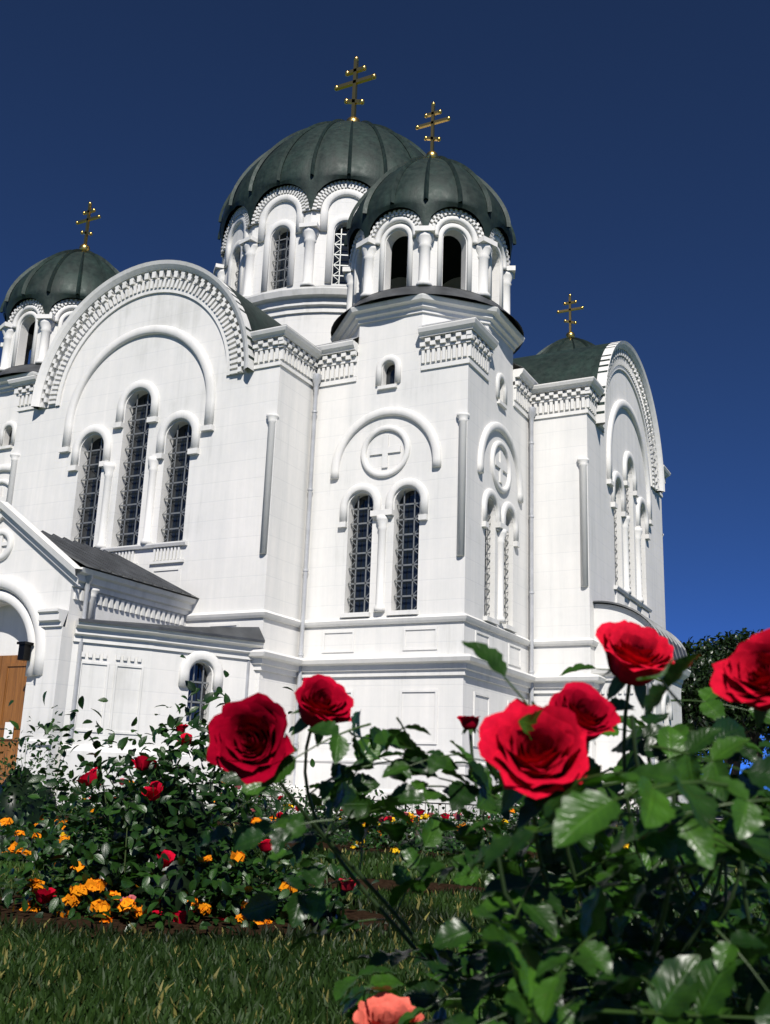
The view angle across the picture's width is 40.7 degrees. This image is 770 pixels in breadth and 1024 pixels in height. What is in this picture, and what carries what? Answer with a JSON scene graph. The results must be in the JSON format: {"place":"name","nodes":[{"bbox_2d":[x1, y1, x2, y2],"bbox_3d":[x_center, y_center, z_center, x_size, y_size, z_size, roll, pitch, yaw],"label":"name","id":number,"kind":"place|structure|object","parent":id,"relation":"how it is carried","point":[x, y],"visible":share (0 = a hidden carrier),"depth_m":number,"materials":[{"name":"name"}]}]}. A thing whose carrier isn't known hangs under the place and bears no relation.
{"place":"outdoors","nodes":[
{"label":"outdoors","id":0,"kind":"place"},
{"bbox_2d":[0,196,681,793],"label":"church walls","id":1,"kind":"structure","parent":0,"point":[226,566],"depth_m":29.82,"materials":[{"name":"white paint"}]},
{"bbox_2d":[0,655,26,783],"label":"church door","id":2,"kind":"structure","parent":1,"relation":"in","point":[13,678],"depth_m":25.65,"materials":[{"name":"brown wood"}]},
{"bbox_2d":[3,722,13,738],"bbox_3d":[-9.213,5.349,25.393,0.300,0.400,0.001,-6,-17,27],"label":"door notice","id":3,"kind":"object","parent":2,"relation":"attached to","point":[9,726],"depth_m":25.40,"materials":[{"name":"white paper"}]},
{"bbox_2d":[8,227,484,721],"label":"window panes","id":4,"kind":"structure","parent":1,"relation":"in","point":[176,507],"depth_m":30.67,"materials":[{"name":"black glass"}]},
{"bbox_2d":[0,286,507,377],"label":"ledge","id":5,"kind":"object","parent":1,"relation":"attached to","point":[405,295],"visible":0.11,"depth_m":31.28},
{"bbox_2d":[0,119,663,492],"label":"church copper","id":6,"kind":"object","parent":1,"relation":"on","point":[392,170],"visible":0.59,"depth_m":38.12,"materials":[{"name":"metal"}]},
{"bbox_2d":[75,56,583,338],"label":"crosses","id":7,"kind":"object","parent":6,"relation":"attached to","point":[354,101],"visible":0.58,"depth_m":46.58,"materials":[{"name":"gold metal"}]},
{"bbox_2d":[0,286,690,668],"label":"church roofs","id":8,"kind":"structure","parent":1,"relation":"on","point":[90,556],"depth_m":28.39,"materials":[{"name":"grey metal"}]},
{"bbox_2d":[68,316,654,785],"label":"downspouts","id":9,"kind":"object","parent":1,"relation":"attached to","point":[316,380],"visible":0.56,"depth_m":30.07,"materials":[{"name":"white metal"}]},
{"bbox_2d":[74,225,664,724],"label":"window grilles","id":10,"kind":"object","parent":1,"relation":"attached to","point":[182,497],"visible":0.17,"depth_m":30.53,"materials":[{"name":"white metal"}]},
{"bbox_2d":[0,804,769,1023],"bbox_3d":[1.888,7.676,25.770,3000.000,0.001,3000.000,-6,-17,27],"label":"ground","id":11,"kind":"structure","parent":0,"point":[158,977],"depth_m":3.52,"materials":[{"name":"plant"}]},
{"bbox_2d":[0,816,536,938],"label":"flower bed soil","id":12,"kind":"structure","parent":11,"relation":"on","point":[355,915],"depth_m":5.07,"materials":[{"name":"brown soil"}]},
{"bbox_2d":[0,655,722,934],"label":"bush","id":13,"kind":"object","parent":11,"relation":"on","point":[220,885],"depth_m":5.42,"materials":[{"name":"green plant"}]},
{"bbox_2d":[192,792,638,824],"bbox_3d":[-3.849,6.603,23.524,19.230,0.500,0.030,-6,-17,27],"label":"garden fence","id":14,"kind":"object","parent":11,"relation":"on","point":[637,811],"visible":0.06,"depth_m":21.06,"materials":[{"name":"grey metal"}]},
{"bbox_2d":[198,641,769,1023],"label":"rose","id":15,"kind":"object","parent":11,"relation":"on","point":[709,972],"depth_m":1.38,"materials":[{"name":"green plant"}]},
{"bbox_2d":[206,620,769,1023],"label":"roses","id":16,"kind":"object","parent":15,"relation":"on","point":[249,741],"visible":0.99,"depth_m":1.39,"materials":[{"name":"red plant"}]},
{"bbox_2d":[0,0,769,790],"label":"sky","id":17,"kind":"structure","parent":0,"point":[624,145],"materials":[{"name":"blue"}]},
{"bbox_2d":[680,627,769,797],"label":"tree","id":18,"kind":"object","parent":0,"point":[727,645],"depth_m":42.69,"materials":[{"name":"green plant"}]},
{"bbox_2d":[694,737,768,765],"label":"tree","id":19,"kind":"object","parent":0,"point":[743,760],"depth_m":108.05,"materials":[{"name":"green plant"}]},
{"label":"pavement","id":20,"kind":"structure","parent":0,"visible":0},
{"bbox_2d":[0,180,690,819],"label":"decorative molding","id":21,"kind":"structure","parent":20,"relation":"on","point":[460,340],"depth_m":30.52,"materials":[{"name":"white paint"}]},
{"bbox_2d":[17,641,33,660],"bbox_3d":[-8.583,3.339,24.857,0.270,0.450,0.440,-6,-17,27],"label":"porch lantern","id":22,"kind":"object","parent":21,"relation":"attached to","point":[24,649],"visible":0.95,"depth_m":24.71,"materials":[{"name":"black metal"}]},
{"bbox_2d":[287,813,723,826],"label":"kerb","id":23,"kind":"structure","parent":20,"relation":"on","point":[491,824],"depth_m":21.78,"materials":[{"name":"concrete"}]},
{"bbox_2d":[681,653,769,814],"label":"tree","id":24,"kind":"object","parent":20,"relation":"on","point":[696,680],"depth_m":35.62,"materials":[{"name":"green plant"}]}
]}

